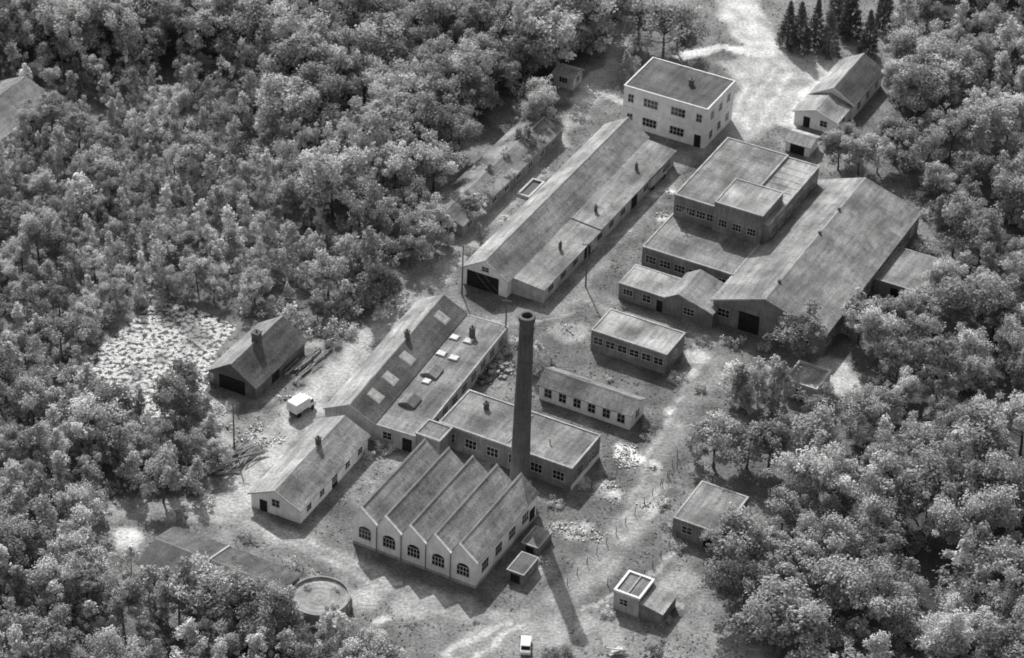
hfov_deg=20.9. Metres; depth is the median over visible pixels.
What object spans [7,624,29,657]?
birch tree
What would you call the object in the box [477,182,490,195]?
bush
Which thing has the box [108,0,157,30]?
broadleaf tree
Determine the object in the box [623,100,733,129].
string course
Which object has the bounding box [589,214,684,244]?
overhead wires
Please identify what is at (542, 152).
windows
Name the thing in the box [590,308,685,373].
brick store
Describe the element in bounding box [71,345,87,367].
birch tree
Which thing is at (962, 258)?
bush
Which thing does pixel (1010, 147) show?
broadleaf tree
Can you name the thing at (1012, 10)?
broadleaf tree
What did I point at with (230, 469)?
log pile
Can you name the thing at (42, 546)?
birch tree
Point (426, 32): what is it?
broadleaf tree
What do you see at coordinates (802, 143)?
garage
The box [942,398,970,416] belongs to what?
bush
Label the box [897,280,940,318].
broadleaf tree
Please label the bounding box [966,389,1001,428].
broadleaf tree
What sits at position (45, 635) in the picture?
broadleaf tree
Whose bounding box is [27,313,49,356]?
birch tree
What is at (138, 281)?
birch tree
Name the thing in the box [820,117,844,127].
windows
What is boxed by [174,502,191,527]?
birch tree
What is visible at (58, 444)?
birch tree
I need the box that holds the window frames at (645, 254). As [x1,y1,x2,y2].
[645,254,724,280]
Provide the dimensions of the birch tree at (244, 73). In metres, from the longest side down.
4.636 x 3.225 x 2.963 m
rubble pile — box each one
[212,401,231,416]
[217,423,240,431]
[235,430,249,444]
[246,419,263,435]
[253,436,273,449]
[270,395,293,400]
[273,432,285,443]
[545,520,573,533]
[553,522,606,541]
[561,324,573,333]
[574,477,598,490]
[586,532,604,542]
[599,478,618,490]
[603,496,626,502]
[612,442,640,470]
[634,501,656,507]
[643,464,663,470]
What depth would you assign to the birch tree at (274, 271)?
426.86 m
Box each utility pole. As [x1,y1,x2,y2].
[228,402,238,447]
[458,245,467,293]
[502,299,511,326]
[583,243,592,286]
[679,211,688,226]
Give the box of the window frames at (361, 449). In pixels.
[271,449,362,511]
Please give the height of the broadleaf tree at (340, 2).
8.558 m
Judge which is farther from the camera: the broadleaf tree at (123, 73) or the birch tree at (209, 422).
the broadleaf tree at (123, 73)
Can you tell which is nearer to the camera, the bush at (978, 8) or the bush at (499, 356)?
the bush at (499, 356)
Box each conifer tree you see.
[774,0,796,45]
[784,0,812,55]
[804,0,825,49]
[816,9,841,60]
[825,0,843,22]
[835,0,864,41]
[856,9,880,57]
[874,0,895,34]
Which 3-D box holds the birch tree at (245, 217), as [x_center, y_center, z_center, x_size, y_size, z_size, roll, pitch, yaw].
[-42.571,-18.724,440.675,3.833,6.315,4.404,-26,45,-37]
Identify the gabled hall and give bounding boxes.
[710,177,922,355]
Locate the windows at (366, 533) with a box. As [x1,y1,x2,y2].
[359,511,527,576]
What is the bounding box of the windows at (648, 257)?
[646,255,726,282]
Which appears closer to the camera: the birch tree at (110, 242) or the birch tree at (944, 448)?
the birch tree at (944, 448)
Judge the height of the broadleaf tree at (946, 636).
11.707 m
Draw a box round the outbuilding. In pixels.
[873,246,943,305]
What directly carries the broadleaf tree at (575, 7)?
on the ground
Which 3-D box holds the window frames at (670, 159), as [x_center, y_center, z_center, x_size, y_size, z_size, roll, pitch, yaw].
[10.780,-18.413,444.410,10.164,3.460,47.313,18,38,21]
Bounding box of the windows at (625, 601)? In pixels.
[619,599,627,605]
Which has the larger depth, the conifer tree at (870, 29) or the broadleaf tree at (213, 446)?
the conifer tree at (870, 29)
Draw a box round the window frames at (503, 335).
[382,335,503,440]
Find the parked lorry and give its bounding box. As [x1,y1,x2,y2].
[648,167,666,189]
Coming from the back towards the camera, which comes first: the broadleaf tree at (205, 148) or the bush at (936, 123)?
the bush at (936, 123)
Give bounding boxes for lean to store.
[506,551,538,584]
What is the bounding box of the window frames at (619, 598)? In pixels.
[619,598,627,606]
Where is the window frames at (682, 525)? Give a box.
[681,525,691,535]
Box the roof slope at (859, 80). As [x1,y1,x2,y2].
[835,54,882,105]
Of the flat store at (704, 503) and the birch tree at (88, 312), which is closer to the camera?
the flat store at (704, 503)
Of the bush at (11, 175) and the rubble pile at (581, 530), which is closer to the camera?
the rubble pile at (581, 530)
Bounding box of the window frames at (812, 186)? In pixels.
[675,177,815,236]
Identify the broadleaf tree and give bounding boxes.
[0,0,18,50]
[0,0,48,48]
[0,192,30,227]
[0,230,36,271]
[0,246,20,278]
[0,256,20,294]
[0,327,25,345]
[0,342,20,383]
[0,416,24,446]
[0,422,34,461]
[0,497,28,552]
[0,517,57,577]
[0,596,15,645]
[0,649,9,657]
[1,457,28,478]
[4,4,34,63]
[4,273,37,308]
[5,603,84,657]
[10,373,57,437]
[10,598,39,619]
[11,156,35,177]
[12,374,43,417]
[13,206,62,259]
[16,99,51,140]
[16,458,46,493]
[18,0,98,46]
[25,169,55,204]
[25,548,91,604]
[28,90,73,133]
[29,59,44,82]
[29,145,42,162]
[30,311,100,361]
[31,222,77,267]
[35,195,71,232]
[37,67,63,89]
[42,420,99,464]
[43,0,104,62]
[43,284,72,314]
[45,506,95,551]
[49,479,109,523]
[49,648,85,657]
[52,243,85,277]
[55,333,77,347]
[55,553,110,613]
[56,358,88,393]
[57,100,98,147]
[57,529,116,591]
[57,643,100,657]
[64,226,89,255]
[64,389,125,444]
[66,374,142,422]
[68,144,122,193]
[68,294,102,319]
[75,242,96,262]
[75,451,101,480]
[79,0,135,52]
[80,120,112,153]
[81,54,109,91]
[81,189,107,222]
[81,251,105,281]
[81,440,104,462]
[82,624,152,657]
[93,272,127,303]
[93,566,147,629]
[95,169,125,210]
[97,6,144,68]
[98,427,157,458]
[99,217,122,243]
[103,300,117,320]
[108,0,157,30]
[108,410,143,436]
[116,70,131,92]
[130,431,176,459]
[133,443,182,502]
[134,20,170,61]
[135,619,160,646]
[136,0,188,43]
[137,214,180,253]
[138,409,178,441]
[141,126,163,150]
[144,167,162,199]
[151,371,199,433]
[153,264,184,298]
[154,566,195,622]
[156,551,234,624]
[157,141,184,172]
[159,0,199,58]
[159,83,187,102]
[166,0,215,36]
[170,88,191,116]
[172,53,203,78]
[173,225,195,253]
[174,427,206,465]
[176,253,222,291]
[177,131,223,180]
[180,77,197,89]
[183,0,242,59]
[195,276,231,301]
[196,52,213,72]
[197,565,286,629]
[198,599,238,642]
[204,0,260,36]
[204,437,232,464]
[205,618,239,657]
[209,102,249,137]
[218,0,276,68]
[220,177,249,213]
[230,602,279,654]
[232,265,275,300]
[235,158,259,190]
[235,576,297,630]
[239,30,285,76]
[254,63,328,137]
[255,127,278,144]
[256,61,289,105]
[260,9,334,81]
[262,0,299,38]
[262,0,315,73]
[262,207,283,225]
[265,173,302,219]
[266,0,316,13]
[269,138,308,181]
[278,170,298,181]
[279,607,317,652]
[285,1,345,35]
[289,8,334,65]
[290,101,340,145]
[290,117,320,152]
[293,639,334,657]
[296,0,317,14]
[296,143,377,217]
[296,171,328,202]
[298,57,346,120]
[301,294,330,318]
[308,246,349,297]
[319,44,361,97]
[321,116,363,158]
[326,226,343,242]
[327,617,387,657]
[329,22,374,81]
[329,234,363,263]
[331,0,352,20]
[331,72,363,111]
[331,96,365,142]
[335,176,384,233]
[338,0,405,21]
[341,0,387,30]
[347,183,393,235]
[349,12,416,75]
[349,633,411,657]
[350,51,408,95]
[350,85,424,157]
[351,230,403,281]
[356,9,383,55]
[358,80,412,141]
[374,139,419,199]
[375,0,419,58]
[377,191,417,240]
[378,71,429,133]
[381,53,448,112]
[391,205,446,256]
[392,126,437,173]
[398,37,436,66]
[398,226,428,266]
[399,175,431,209]
[402,0,464,26]
[403,0,457,32]
[407,20,453,45]
[407,140,467,191]
[411,90,455,146]
[413,70,464,135]
[414,33,455,77]
[415,73,476,110]
[416,192,445,240]
[435,104,483,151]
[436,0,504,40]
[436,30,461,55]
[440,34,497,95]
[448,74,498,117]
[450,0,506,43]
[458,188,482,211]
[461,28,509,61]
[478,0,531,33]
[479,0,503,36]
[481,48,521,93]
[504,0,578,72]
[506,17,549,82]
[511,0,546,57]
[512,0,618,54]
[520,87,555,120]
[524,74,559,117]
[540,642,578,657]
[545,0,599,27]
[585,0,639,40]
[618,0,659,43]
[627,2,714,59]
[642,639,666,657]
[649,0,704,44]
[688,407,746,468]
[699,527,728,559]
[700,555,774,613]
[711,504,784,582]
[719,501,753,525]
[720,420,791,468]
[722,574,837,657]
[746,410,795,474]
[756,551,814,621]
[758,525,791,557]
[761,441,865,504]
[762,298,828,363]
[763,484,808,536]
[774,526,827,587]
[784,650,820,657]
[786,400,843,455]
[793,508,826,550]
[794,551,917,635]
[800,381,848,425]
[812,487,845,529]
[812,512,870,565]
[815,552,843,600]
[817,124,863,169]
[827,641,869,657]
[833,615,870,656]
[838,120,861,155]
[838,380,910,425]
[840,287,885,344]
[840,382,882,444]
[841,136,873,175]
[842,545,917,596]
[853,299,907,364]
[854,485,907,536]
[858,446,927,503]
[858,521,907,564]
[859,429,894,478]
[863,128,899,172]
[871,588,920,651]
[873,318,927,383]
[875,290,920,333]
[876,114,921,165]
[880,24,927,60]
[880,56,922,109]
[882,21,939,61]
[887,449,959,533]
[889,61,945,123]
[890,366,921,411]
[890,437,939,509]
[892,423,962,468]
[892,574,928,610]
[896,32,975,99]
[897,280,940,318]
[898,316,969,392]
[900,410,930,441]
[903,119,948,181]
[904,310,936,352]
[909,606,976,657]
[911,0,945,32]
[911,53,977,113]
[917,365,962,411]
[917,490,984,560]
[918,254,969,291]
[922,160,957,204]
[923,395,952,425]
[924,18,955,46]
[925,268,1005,335]
[926,600,964,629]
[928,403,976,461]
[929,99,975,163]
[936,190,986,255]
[938,583,982,614]
[948,47,987,96]
[948,205,1006,268]
[948,399,1023,483]
[949,454,1023,528]
[950,322,998,376]
[953,152,996,192]
[954,354,995,401]
[955,32,998,55]
[956,0,978,5]
[957,175,982,202]
[960,266,998,311]
[961,605,1008,655]
[962,33,994,79]
[962,96,1013,153]
[965,81,1000,110]
[966,0,1010,41]
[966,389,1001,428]
[968,198,989,221]
[970,482,1023,547]
[970,616,1023,657]
[970,642,994,657]
[973,534,1023,608]
[974,566,1023,621]
[975,0,1012,25]
[975,272,1023,333]
[977,446,1022,486]
[988,150,1023,204]
[989,91,1023,139]
[990,216,1003,236]
[991,169,1023,224]
[993,331,1023,391]
[994,313,1023,365]
[995,389,1023,454]
[997,303,1023,330]
[998,250,1023,284]
[1000,250,1023,302]
[1001,131,1023,161]
[1005,235,1023,255]
[1008,15,1021,34]
[1009,302,1023,326]
[1009,530,1023,549]
[1010,66,1023,94]
[1010,412,1023,460]
[1010,586,1023,627]
[1011,0,1018,11]
[1011,22,1023,41]
[1013,0,1023,17]
[1014,36,1023,60]
[1014,148,1023,174]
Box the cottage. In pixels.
[0,76,53,154]
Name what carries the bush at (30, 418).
on the ground
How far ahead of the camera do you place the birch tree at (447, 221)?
438.48 m
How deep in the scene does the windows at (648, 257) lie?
433.96 m
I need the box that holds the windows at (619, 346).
[594,337,677,364]
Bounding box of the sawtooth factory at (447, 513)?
[351,438,538,588]
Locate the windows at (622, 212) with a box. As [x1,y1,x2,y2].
[482,161,669,292]
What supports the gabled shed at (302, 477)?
on the ground
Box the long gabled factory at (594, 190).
[460,117,676,302]
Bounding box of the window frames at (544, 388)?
[543,388,639,423]
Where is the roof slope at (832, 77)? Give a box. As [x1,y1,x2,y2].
[810,53,862,92]
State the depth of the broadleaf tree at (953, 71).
474.11 m
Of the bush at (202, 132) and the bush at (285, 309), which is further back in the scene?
the bush at (202, 132)
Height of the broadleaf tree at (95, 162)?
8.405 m
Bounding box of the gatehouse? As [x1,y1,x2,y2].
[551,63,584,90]
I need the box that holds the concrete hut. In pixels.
[613,570,677,624]
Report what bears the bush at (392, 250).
on the ground
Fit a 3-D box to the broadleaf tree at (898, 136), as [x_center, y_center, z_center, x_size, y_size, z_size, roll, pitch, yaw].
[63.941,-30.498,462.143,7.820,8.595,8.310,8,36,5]
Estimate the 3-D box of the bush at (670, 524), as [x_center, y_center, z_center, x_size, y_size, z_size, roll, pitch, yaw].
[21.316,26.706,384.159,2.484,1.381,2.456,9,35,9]
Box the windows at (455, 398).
[383,336,503,439]
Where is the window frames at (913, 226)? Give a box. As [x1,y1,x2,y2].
[718,226,914,345]
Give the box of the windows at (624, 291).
[623,289,693,316]
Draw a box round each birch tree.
[0,39,31,77]
[0,44,8,72]
[0,135,14,181]
[0,164,14,195]
[0,286,14,312]
[0,294,10,332]
[0,341,24,387]
[0,378,24,424]
[0,393,6,416]
[0,453,4,475]
[0,458,32,512]
[0,544,31,602]
[0,630,8,655]
[1,272,51,325]
[3,144,20,164]
[5,127,31,153]
[6,205,22,237]
[6,483,36,528]
[7,301,28,343]
[7,564,36,607]
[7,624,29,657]
[13,417,66,472]
[16,334,62,390]
[18,63,37,84]
[20,469,59,520]
[21,174,30,192]
[25,338,45,367]
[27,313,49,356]
[28,196,45,217]
[30,366,53,395]
[30,523,51,563]
[31,494,57,549]
[33,263,44,283]
[35,401,69,446]
[35,579,71,619]
[37,258,63,299]
[39,36,80,77]
[39,47,53,69]
[39,130,49,150]
[40,151,57,182]
[43,539,60,563]
[44,605,71,649]
[46,385,63,418]
[46,426,73,481]
[48,125,68,173]
[49,125,72,159]
[49,182,72,201]
[49,216,61,242]
[50,450,70,495]
[51,93,69,118]
[52,353,62,377]
[57,171,96,220]
[57,382,81,427]
[63,56,87,84]
[65,70,78,101]
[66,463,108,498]
[66,502,97,549]
[70,362,97,395]
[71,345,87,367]
[72,180,86,199]
[76,274,96,293]
[76,599,105,635]
[77,49,88,72]
[77,213,85,232]
[80,94,90,114]
[80,212,97,245]
[82,289,91,306]
[82,306,99,338]
[90,114,112,137]
[96,72,120,103]
[98,56,108,75]
[99,213,113,230]
[102,231,116,263]
[102,615,123,635]
[104,423,143,477]
[105,97,120,128]
[105,133,130,165]
[109,92,125,117]
[112,186,135,222]
[113,67,145,107]
[113,263,126,285]
[115,47,138,71]
[115,544,145,581]
[116,135,129,152]
[117,162,133,191]
[120,450,143,491]
[123,108,146,146]
[125,151,146,182]
[126,230,141,255]
[130,271,143,302]
[131,169,153,210]
[131,387,150,424]
[135,45,160,76]
[136,203,150,227]
[136,251,147,275]
[138,565,161,617]
[140,226,148,243]
[142,86,160,108]
[142,140,157,164]
[144,105,167,135]
[144,154,165,181]
[145,65,162,89]
[145,638,166,657]
[146,239,173,285]
[147,221,182,266]
[150,369,178,416]
[153,565,171,620]
[154,96,170,124]
[154,183,172,217]
[156,199,181,239]
[161,119,184,148]
[164,440,179,487]
[167,98,183,134]
[167,357,212,415]
[168,180,179,205]
[169,616,208,657]
[170,556,201,628]
[171,38,186,68]
[173,143,207,191]
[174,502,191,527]
[175,62,204,106]
[179,247,192,264]
[179,359,203,408]
[180,185,196,215]
[181,213,202,238]
[182,118,195,136]
[182,455,209,496]
[184,394,220,434]
[185,616,199,648]
[187,75,224,116]
[193,152,231,198]
[193,198,207,227]
[195,225,219,253]
[198,106,209,130]
[198,570,227,626]
[200,412,220,447]
[205,125,222,148]
[205,185,221,212]
[206,256,218,276]
[210,185,227,221]
[211,576,247,636]
[212,57,235,89]
[212,638,227,657]
[213,79,222,99]
[214,204,244,250]
[216,88,244,119]
[217,216,227,237]
[219,44,236,73]
[221,228,243,268]
[223,257,245,285]
[225,116,241,158]
[227,154,235,175]
[232,36,255,78]
[232,68,260,106]
[232,576,272,625]
[236,193,257,227]
[237,282,251,314]
[237,630,267,657]
[238,91,251,119]
[239,70,252,93]
[245,237,271,271]
[248,153,259,167]
[248,221,258,240]
[250,210,283,259]
[253,103,276,135]
[253,183,269,209]
[255,53,272,87]
[255,147,275,194]
[265,248,293,284]
[265,627,304,657]
[266,294,278,315]
[269,110,305,146]
[269,587,289,637]
[270,161,278,181]
[274,592,303,628]
[275,219,299,243]
[278,222,306,268]
[282,281,291,301]
[288,75,304,118]
[298,186,319,226]
[298,261,312,286]
[302,228,313,249]
[304,231,326,265]
[312,206,329,235]
[313,611,332,642]
[314,136,352,199]
[314,610,343,657]
[318,0,332,30]
[331,611,351,657]
[333,278,355,310]
[335,233,359,281]
[339,141,388,204]
[349,95,363,115]
[350,225,381,308]
[352,107,394,179]
[365,78,382,104]
[366,0,416,39]
[441,214,456,245]
[444,17,473,45]
[476,223,483,237]
[485,163,494,174]
[486,0,533,66]
[500,146,510,157]
[505,126,523,141]
[520,126,536,144]
[533,345,539,372]
[534,340,544,369]
[618,48,633,77]
[625,56,641,81]
[685,430,707,464]
[719,358,751,410]
[730,361,754,409]
[732,368,769,414]
[745,356,786,406]
[754,354,792,411]
[755,360,807,415]
[819,441,845,489]
[836,295,856,336]
[862,630,894,657]
[864,413,896,456]
[890,0,926,36]
[896,557,925,587]
[917,108,936,136]
[931,195,947,227]
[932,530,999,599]
[936,427,977,492]
[948,0,976,37]
[951,23,967,47]
[953,58,990,111]
[954,461,991,523]
[959,520,995,581]
[960,114,992,170]
[968,241,998,287]
[991,15,1018,78]
[992,51,1010,91]
[1000,84,1012,116]
[1012,211,1023,229]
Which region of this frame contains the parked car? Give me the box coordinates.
[520,635,531,654]
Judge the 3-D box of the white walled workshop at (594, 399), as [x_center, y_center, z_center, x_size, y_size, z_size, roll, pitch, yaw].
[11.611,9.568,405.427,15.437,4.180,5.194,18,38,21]
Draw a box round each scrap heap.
[475,373,495,385]
[481,360,515,379]
[538,556,549,566]
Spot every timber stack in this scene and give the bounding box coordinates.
[284,356,313,376]
[294,346,331,373]
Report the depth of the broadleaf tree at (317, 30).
473.74 m
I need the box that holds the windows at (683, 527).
[682,526,691,534]
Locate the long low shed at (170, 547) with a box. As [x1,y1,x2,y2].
[136,525,302,612]
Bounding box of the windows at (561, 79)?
[559,76,578,83]
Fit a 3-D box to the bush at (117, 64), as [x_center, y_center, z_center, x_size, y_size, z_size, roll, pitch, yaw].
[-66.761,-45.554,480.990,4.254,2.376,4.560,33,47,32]
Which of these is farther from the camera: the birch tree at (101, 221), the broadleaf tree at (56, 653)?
the birch tree at (101, 221)
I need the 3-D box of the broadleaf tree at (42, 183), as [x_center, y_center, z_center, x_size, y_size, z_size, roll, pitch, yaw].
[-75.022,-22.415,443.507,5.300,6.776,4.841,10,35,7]
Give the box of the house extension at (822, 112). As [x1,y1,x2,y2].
[792,93,852,133]
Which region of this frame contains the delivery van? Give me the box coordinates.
[287,393,315,417]
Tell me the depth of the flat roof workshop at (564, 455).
394.18 m
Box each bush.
[0,60,12,73]
[0,68,13,79]
[0,456,29,475]
[0,486,8,505]
[0,574,11,591]
[0,597,51,619]
[0,640,11,652]
[1,183,15,193]
[1,226,27,247]
[3,406,38,437]
[5,164,19,179]
[8,41,30,52]
[11,357,29,384]
[12,138,27,152]
[12,148,38,165]
[14,339,30,357]
[14,571,39,601]
[17,491,37,510]
[18,165,57,192]
[22,200,38,208]
[24,270,48,297]
[27,126,47,145]
[27,264,44,273]
[28,294,45,306]
[31,244,49,258]
[32,447,51,468]
[36,156,50,172]
[37,260,74,287]
[38,585,85,613]
[39,42,62,59]
[42,85,66,103]
[42,115,66,131]
[43,192,63,204]
[47,138,69,157]
[49,545,70,560]
[52,503,65,515]
[54,84,66,92]
[58,345,75,361]
[61,217,76,231]
[61,307,81,318]
[61,320,101,347]
[66,280,82,291]
[68,608,91,626]
[70,443,114,469]
[73,82,92,97]
[73,198,89,215]
[74,70,96,84]
[77,225,104,246]
[81,139,92,150]
[81,585,111,608]
[83,249,107,264]
[85,127,120,146]
[85,504,113,518]
[89,189,112,204]
[90,615,122,637]
[91,209,114,218]
[92,311,114,332]
[93,38,118,54]
[103,257,135,277]
[103,480,122,495]
[104,90,122,105]
[105,292,130,311]
[107,216,133,229]
[108,81,124,91]
[108,121,128,135]
[109,243,136,261]
[112,58,136,73]
[113,109,126,119]
[115,199,138,216]
[115,223,138,244]
[116,282,132,292]
[118,189,138,201]
[125,137,136,149]
[131,72,149,87]
[132,283,170,309]
[134,178,147,190]
[135,200,160,225]
[137,143,155,157]
[137,414,158,433]
[137,610,161,630]
[141,481,160,499]
[142,42,163,57]
[142,82,169,102]
[142,276,156,284]
[143,58,160,71]
[144,160,171,175]
[145,629,176,657]
[148,209,186,232]
[155,438,178,449]
[156,181,193,206]
[158,127,182,142]
[159,174,181,190]
[162,107,181,124]
[162,252,172,267]
[169,284,196,304]
[169,465,202,489]
[174,616,185,626]
[177,446,207,464]
[185,114,208,130]
[185,649,209,657]
[186,273,199,287]
[187,423,204,439]
[191,102,202,109]
[192,195,200,202]
[195,52,224,77]
[195,224,217,237]
[198,126,218,138]
[198,494,215,506]
[201,152,229,179]
[203,453,234,473]
[206,99,228,119]
[207,262,222,276]
[208,44,225,55]
[208,214,220,224]
[208,240,230,258]
[209,279,235,298]
[212,173,230,186]
[214,95,231,103]
[214,629,241,653]
[223,146,261,167]
[224,401,236,410]
[227,122,251,142]
[227,261,245,273]
[229,172,251,182]
[231,59,245,74]
[231,78,257,98]
[235,226,260,244]
[236,528,254,541]
[238,136,274,157]
[242,247,256,260]
[242,306,261,316]
[243,111,254,126]
[244,618,303,651]
[246,278,268,294]
[247,98,257,111]
[248,157,275,187]
[252,117,288,142]
[256,148,277,167]
[257,301,296,320]
[258,259,269,271]
[269,204,291,213]
[269,288,299,309]
[276,221,300,241]
[280,60,308,73]
[282,553,305,568]
[284,265,301,280]
[287,415,296,421]
[288,309,314,327]
[291,374,302,384]
[295,114,313,127]
[296,234,324,257]
[305,213,324,226]
[306,315,337,337]
[308,569,322,576]
[311,287,325,295]
[316,624,352,650]
[323,329,341,347]
[325,294,363,319]
[328,320,358,339]
[338,275,357,287]
[350,221,376,233]
[363,450,374,459]
[371,303,391,319]
[372,272,401,297]
[374,439,396,455]
[375,287,413,313]
[377,177,409,198]
[384,239,401,253]
[403,613,416,625]
[415,136,448,161]
[460,204,485,217]
[462,244,477,256]
[474,192,486,206]
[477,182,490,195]
[478,89,504,110]
[480,71,502,82]
[495,351,505,360]
[496,34,504,43]
[499,168,517,177]
[499,337,516,355]
[504,335,518,347]
[508,75,531,96]
[510,54,537,74]
[527,122,550,131]
[537,352,556,367]
[546,49,563,65]
[547,494,563,509]
[554,115,563,124]
[567,106,586,118]
[568,29,607,54]
[599,605,615,617]
[601,469,614,477]
[610,11,622,19]
[611,302,626,310]
[639,432,649,441]
[642,417,662,432]
[655,494,671,507]
[658,515,672,528]
[658,614,671,627]
[668,370,688,384]
[670,541,686,551]
[693,383,705,392]
[694,335,713,347]
[720,334,746,348]
[727,598,751,622]
[756,341,772,352]
[796,550,837,574]
[798,489,839,520]
[817,622,840,649]
[839,480,867,502]
[849,432,868,447]
[862,607,873,621]
[866,553,905,581]
[876,368,901,385]
[876,413,900,422]
[886,610,927,644]
[887,89,909,102]
[892,527,928,556]
[893,151,927,169]
[899,492,922,508]
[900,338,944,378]
[910,121,940,135]
[911,235,942,253]
[916,200,944,217]
[919,175,939,195]
[921,95,959,118]
[930,584,951,607]
[931,148,962,159]
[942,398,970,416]
[943,22,975,40]
[949,371,989,395]
[951,168,973,182]
[951,559,982,582]
[954,476,970,502]
[955,246,977,264]
[964,88,994,99]
[974,2,1005,11]
[984,54,999,71]
[989,187,1000,198]
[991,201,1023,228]
[992,406,1005,418]
[993,530,1023,550]
[994,269,1007,280]
[999,144,1023,159]
[1000,237,1011,244]
[1001,75,1015,86]
[1008,607,1023,626]
[1009,571,1023,601]
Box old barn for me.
[205,315,307,398]
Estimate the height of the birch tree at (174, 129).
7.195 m
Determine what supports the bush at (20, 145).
on the ground
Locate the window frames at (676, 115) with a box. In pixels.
[627,92,730,138]
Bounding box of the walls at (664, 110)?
[622,83,734,148]
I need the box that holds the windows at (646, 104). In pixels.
[627,94,729,137]
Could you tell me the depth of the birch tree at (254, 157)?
454.40 m
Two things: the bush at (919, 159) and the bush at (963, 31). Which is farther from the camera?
the bush at (963, 31)
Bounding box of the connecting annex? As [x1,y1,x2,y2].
[415,418,452,454]
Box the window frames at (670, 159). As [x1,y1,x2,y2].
[481,159,670,293]
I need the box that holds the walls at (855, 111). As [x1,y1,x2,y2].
[818,76,881,119]
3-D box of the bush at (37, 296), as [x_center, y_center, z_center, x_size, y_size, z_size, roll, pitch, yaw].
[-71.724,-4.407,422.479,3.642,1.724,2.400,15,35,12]
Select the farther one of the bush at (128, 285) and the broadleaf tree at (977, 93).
the broadleaf tree at (977, 93)
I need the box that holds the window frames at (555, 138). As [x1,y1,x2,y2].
[467,138,555,228]
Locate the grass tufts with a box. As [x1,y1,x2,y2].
[0,0,943,657]
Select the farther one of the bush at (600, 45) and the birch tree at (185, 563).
the bush at (600, 45)
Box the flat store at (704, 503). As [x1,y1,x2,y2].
[672,480,748,547]
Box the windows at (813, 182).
[676,180,814,236]
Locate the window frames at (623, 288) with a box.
[623,288,694,316]
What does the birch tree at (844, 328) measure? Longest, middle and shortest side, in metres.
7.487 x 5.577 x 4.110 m
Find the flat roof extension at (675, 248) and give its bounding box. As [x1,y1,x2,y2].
[641,213,759,282]
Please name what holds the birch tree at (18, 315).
on the ground
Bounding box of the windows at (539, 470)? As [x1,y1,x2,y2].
[452,434,593,480]
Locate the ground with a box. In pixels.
[0,0,1023,657]
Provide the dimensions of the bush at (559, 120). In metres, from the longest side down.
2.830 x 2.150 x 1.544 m
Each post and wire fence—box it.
[567,461,677,584]
[607,530,677,584]
[662,450,703,486]
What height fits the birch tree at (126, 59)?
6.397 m
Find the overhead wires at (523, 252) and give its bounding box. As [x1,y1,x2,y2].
[465,245,590,252]
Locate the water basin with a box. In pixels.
[517,178,544,198]
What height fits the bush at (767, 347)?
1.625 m
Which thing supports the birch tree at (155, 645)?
on the ground
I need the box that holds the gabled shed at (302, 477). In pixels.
[247,415,370,523]
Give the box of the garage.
[783,129,821,156]
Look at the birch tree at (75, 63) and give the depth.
475.17 m
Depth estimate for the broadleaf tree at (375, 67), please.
470.20 m
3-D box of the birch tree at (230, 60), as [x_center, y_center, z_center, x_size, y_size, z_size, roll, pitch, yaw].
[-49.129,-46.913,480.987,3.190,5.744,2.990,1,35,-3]
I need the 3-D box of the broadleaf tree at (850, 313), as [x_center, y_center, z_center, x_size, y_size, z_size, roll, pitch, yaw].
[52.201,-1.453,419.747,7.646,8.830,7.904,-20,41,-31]
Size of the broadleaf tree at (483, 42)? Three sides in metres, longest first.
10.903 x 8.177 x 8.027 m
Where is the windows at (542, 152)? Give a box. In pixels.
[468,140,554,226]
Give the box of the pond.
[88,303,236,423]
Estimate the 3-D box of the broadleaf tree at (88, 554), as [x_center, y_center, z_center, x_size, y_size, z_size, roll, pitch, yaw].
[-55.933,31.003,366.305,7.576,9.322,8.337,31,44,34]
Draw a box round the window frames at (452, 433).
[452,433,594,481]
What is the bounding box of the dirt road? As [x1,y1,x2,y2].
[88,0,840,657]
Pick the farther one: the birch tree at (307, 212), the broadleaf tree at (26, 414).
the birch tree at (307, 212)
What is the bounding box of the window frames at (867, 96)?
[857,83,877,109]
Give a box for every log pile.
[203,456,239,474]
[226,439,268,468]
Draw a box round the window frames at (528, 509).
[358,509,528,577]
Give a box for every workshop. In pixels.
[323,294,508,451]
[439,389,600,490]
[537,367,646,429]
[618,264,723,327]
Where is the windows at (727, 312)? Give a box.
[718,225,914,344]
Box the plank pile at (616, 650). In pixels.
[606,646,628,656]
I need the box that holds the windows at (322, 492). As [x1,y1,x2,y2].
[272,447,361,510]
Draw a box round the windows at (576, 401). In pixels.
[544,389,638,422]
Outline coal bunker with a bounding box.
[521,525,551,555]
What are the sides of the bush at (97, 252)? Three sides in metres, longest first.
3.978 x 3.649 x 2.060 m
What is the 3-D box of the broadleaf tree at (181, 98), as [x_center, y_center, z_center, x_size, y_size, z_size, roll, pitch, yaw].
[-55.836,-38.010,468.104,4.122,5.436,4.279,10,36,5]
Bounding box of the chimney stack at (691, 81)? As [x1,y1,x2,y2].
[688,77,694,85]
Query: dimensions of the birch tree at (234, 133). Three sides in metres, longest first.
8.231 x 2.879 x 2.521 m
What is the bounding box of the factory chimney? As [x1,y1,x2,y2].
[509,311,535,483]
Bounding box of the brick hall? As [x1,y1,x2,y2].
[673,137,819,243]
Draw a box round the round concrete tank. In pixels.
[287,576,351,626]
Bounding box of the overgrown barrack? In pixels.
[424,116,563,236]
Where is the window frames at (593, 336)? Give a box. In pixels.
[593,336,677,365]
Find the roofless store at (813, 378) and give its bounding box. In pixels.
[783,360,831,403]

